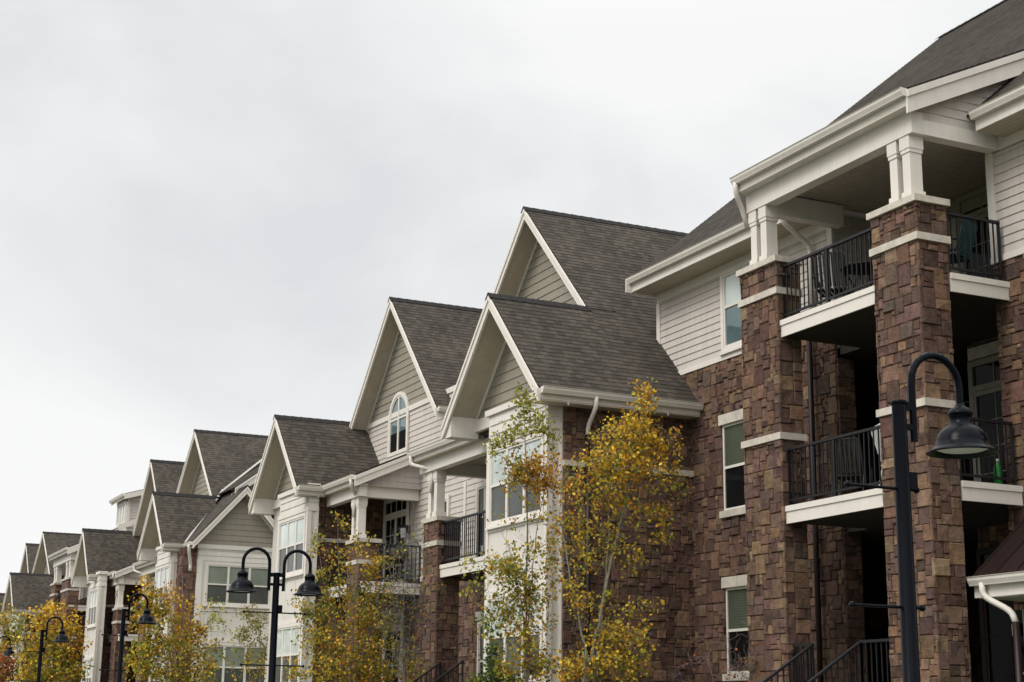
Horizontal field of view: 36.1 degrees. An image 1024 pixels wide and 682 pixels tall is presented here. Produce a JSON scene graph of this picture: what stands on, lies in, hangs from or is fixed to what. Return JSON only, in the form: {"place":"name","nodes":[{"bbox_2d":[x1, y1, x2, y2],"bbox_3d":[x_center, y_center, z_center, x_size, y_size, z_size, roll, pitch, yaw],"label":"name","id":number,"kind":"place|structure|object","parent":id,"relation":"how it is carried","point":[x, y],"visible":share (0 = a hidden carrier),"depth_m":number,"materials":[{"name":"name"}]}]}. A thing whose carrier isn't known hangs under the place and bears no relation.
{"place":"outdoors","nodes":[
{"label":"outdoors","id":0,"kind":"place"},
{"bbox_2d":[20,616,69,681],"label":"street lamp","id":1,"kind":"object","parent":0,"point":[61,637],"visible":1,"depth_m":48.23,"materials":[{"name":"metal"}]},
{"bbox_2d":[71,429,273,681],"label":"apartment building","id":2,"kind":"structure","parent":0,"point":[201,523],"depth_m":57.99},
{"bbox_2d":[225,547,324,681],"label":"street lamp","id":3,"kind":"object","parent":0,"point":[309,586],"visible":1,"depth_m":24.64,"materials":[{"name":"metal"}]},
{"bbox_2d":[461,640,531,681],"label":"evergreen shrub","id":4,"kind":"object","parent":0,"point":[491,676],"visible":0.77,"depth_m":28.54,"materials":[{"name":"green plant"}]},
{"bbox_2d":[0,0,1002,592],"label":"sky","id":5,"kind":"structure","parent":0,"point":[212,212],"materials":[{"name":"white"}]},
{"bbox_2d":[871,423,881,484],"bbox_3d":[5.792,1.780,23.572,0.649,1.019,0.552,2,-14,-4],"label":"patio chair","id":6,"kind":"object","parent":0,"point":[876,437],"visible":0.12,"depth_m":23.75,"materials":[{"name":"white plastic"}]},
{"bbox_2d":[844,352,998,681],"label":"street lamp","id":7,"kind":"object","parent":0,"point":[961,435],"visible":1,"depth_m":10.88,"materials":[{"name":"metal"}]},
{"label":"lawn","id":8,"kind":"structure","parent":0,"visible":0},
{"bbox_2d":[0,636,14,655],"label":"street lamp","id":9,"kind":"object","parent":8,"relation":"on","point":[9,652],"visible":0.87,"depth_m":67.11,"materials":[{"name":"metal"}]},
{"bbox_2d":[0,603,35,681],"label":"maple tree","id":10,"kind":"object","parent":8,"relation":"on","point":[8,661],"visible":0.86,"depth_m":71.75,"materials":[{"name":"yellow plant"}]},
{"bbox_2d":[6,598,94,681],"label":"maple tree","id":11,"kind":"object","parent":8,"relation":"on","point":[57,669],"visible":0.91,"depth_m":63.04,"materials":[{"name":"yellow plant"}]},
{"bbox_2d":[0,489,142,681],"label":"apartment building","id":12,"kind":"structure","parent":8,"relation":"on","point":[43,575],"depth_m":86.20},
{"bbox_2d":[99,593,156,681],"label":"street lamp","id":13,"kind":"object","parent":8,"relation":"on","point":[146,617],"visible":1,"depth_m":44.00,"materials":[{"name":"metal"}]},
{"bbox_2d":[122,560,233,681],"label":"maple tree","id":14,"kind":"object","parent":8,"relation":"on","point":[157,613],"visible":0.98,"depth_m":47.34,"materials":[{"name":"yellow plant"}]},
{"bbox_2d":[225,602,268,681],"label":"birch tree","id":15,"kind":"object","parent":8,"relation":"on","point":[247,636],"visible":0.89,"depth_m":50.49,"materials":[{"name":"green plant"}]},
{"bbox_2d":[280,511,427,681],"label":"maple tree","id":16,"kind":"object","parent":8,"relation":"on","point":[360,676],"visible":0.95,"depth_m":34.26,"materials":[{"name":"yellow plant"}]},
{"bbox_2d":[371,506,442,681],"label":"tree","id":17,"kind":"object","parent":8,"relation":"on","point":[393,609],"visible":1,"depth_m":33.40,"materials":[{"name":"brown plant"}]},
{"bbox_2d":[458,380,571,681],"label":"birch tree","id":18,"kind":"object","parent":8,"relation":"on","point":[521,471],"visible":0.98,"depth_m":26.97,"materials":[{"name":"green plant"}]},
{"bbox_2d":[538,373,694,681],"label":"birch tree","id":19,"kind":"object","parent":8,"relation":"on","point":[637,453],"visible":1,"depth_m":26.18,"materials":[{"name":"yellow plant"}]},
{"bbox_2d":[248,0,1023,681],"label":"apartment building","id":20,"kind":"structure","parent":8,"relation":"on","point":[770,382],"depth_m":29.23,"materials":[{"name":"stone"}]},
{"bbox_2d":[381,612,403,681],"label":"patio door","id":21,"kind":"structure","parent":20,"relation":"in","point":[386,652],"depth_m":41.50,"materials":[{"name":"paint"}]},
{"bbox_2d":[384,546,406,581],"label":"barbecue grill","id":22,"kind":"object","parent":20,"relation":"on","point":[392,547],"visible":0.4,"depth_m":40.66,"materials":[{"name":"black metal"}]},
{"bbox_2d":[382,500,409,582],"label":"patio door","id":23,"kind":"structure","parent":20,"relation":"in","point":[394,513],"depth_m":42.43,"materials":[{"name":"paint"}]},
{"bbox_2d":[387,391,409,459],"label":"arched window","id":24,"kind":"structure","parent":20,"relation":"in","point":[398,427],"depth_m":43.06,"materials":[{"name":"glass"}]},
{"bbox_2d":[444,495,449,515],"bbox_3d":[-1.701,4.481,39.412,0.085,1.185,0.600,7,-15,-25],"label":"window","id":25,"kind":"structure","parent":20,"relation":"in","point":[447,498],"depth_m":39.30,"materials":[{"name":"paint"}]},
{"bbox_2d":[473,481,485,552],"bbox_3d":[-0.616,4.156,37.152,0.085,1.685,1.260,7,-15,-25],"label":"window","id":26,"kind":"structure","parent":20,"relation":"in","point":[479,496],"depth_m":37.57,"materials":[{"name":"glass"}]},
{"bbox_2d":[475,611,483,677],"bbox_3d":[-0.588,7.206,36.192,0.100,1.945,1.150,7,-15,-25],"label":"window","id":27,"kind":"structure","parent":20,"relation":"in","point":[477,614],"depth_m":36.57,"materials":[{"name":"paint"}]},
{"bbox_2d":[718,408,745,518],"bbox_3d":[4.186,2.295,29.433,0.110,1.970,0.990,7,-15,-25],"label":"window","id":28,"kind":"structure","parent":20,"relation":"in","point":[731,423],"depth_m":29.53,"materials":[{"name":"glass"}]},
{"bbox_2d":[721,574,748,680],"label":"window","id":29,"kind":"structure","parent":20,"relation":"in","point":[736,586],"depth_m":28.84,"materials":[{"name":"glass"}]},
{"bbox_2d":[719,258,750,355],"bbox_3d":[4.308,-0.655,29.896,0.085,1.675,1.260,7,-15,-25],"label":"window","id":30,"kind":"structure","parent":20,"relation":"in","point":[730,314],"depth_m":30.15,"materials":[{"name":"glass"}]},
{"bbox_2d":[812,251,852,307],"bbox_3d":[5.236,-0.874,25.628,0.552,1.019,0.649,-5,-15,22],"label":"patio chair","id":31,"kind":"object","parent":20,"relation":"on","point":[836,266],"visible":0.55,"depth_m":25.49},
{"bbox_2d":[828,437,873,496],"bbox_3d":[5.374,2.092,24.889,0.552,1.019,0.649,-7,-15,28],"label":"patio chair","id":32,"kind":"object","parent":20,"relation":"on","point":[843,468],"visible":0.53,"depth_m":24.74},
{"bbox_2d":[841,261,872,292],"bbox_3d":[5.646,-0.843,25.063,0.760,0.704,0.760,7,-15,-25],"label":"patio table","id":33,"kind":"object","parent":20,"relation":"on","point":[859,268],"visible":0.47,"depth_m":25.10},
{"bbox_2d":[950,219,977,275],"bbox_3d":[6.670,-1.310,23.745,0.649,1.019,0.552,-10,-17,37],"label":"patio chair","id":34,"kind":"object","parent":20,"relation":"on","point":[961,251],"visible":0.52,"depth_m":23.65,"materials":[{"name":"teal metal"}]},
{"bbox_2d":[955,185,994,278],"bbox_3d":[8.033,-1.537,25.545,0.077,2.310,2.200,7,-15,-25],"label":"patio door","id":35,"kind":"structure","parent":20,"relation":"in","point":[982,212],"depth_m":26.18,"materials":[{"name":"paint"}]},
{"bbox_2d":[967,354,1006,483],"bbox_3d":[7.992,1.346,24.790,0.077,2.470,2.100,7,-15,-25],"label":"patio door","id":36,"kind":"structure","parent":20,"relation":"in","point":[984,382],"depth_m":25.48,"materials":[{"name":"paint"}]},
{"bbox_2d":[976,546,1015,681],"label":"patio door","id":37,"kind":"structure","parent":20,"relation":"in","point":[997,649],"depth_m":24.73,"materials":[{"name":"brown metal"}]},
{"bbox_2d":[993,459,1002,483],"bbox_3d":[7.028,1.901,22.706,0.126,0.391,0.123,7,-15,-25],"label":"bottle","id":38,"kind":"object","parent":20,"relation":"on","point":[998,466],"visible":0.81,"depth_m":22.66,"materials":[{"name":"green glass"}]},
{"bbox_2d":[1014,609,1023,681],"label":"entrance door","id":39,"kind":"structure","parent":20,"relation":"in","point":[1020,613],"depth_m":22.23,"materials":[{"name":"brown glass"}]},
{"bbox_2d":[659,615,762,681],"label":"bare shrub","id":40,"kind":"object","parent":8,"relation":"on","point":[746,662],"visible":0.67,"depth_m":25.01,"materials":[{"name":"brown plant"}]}
]}

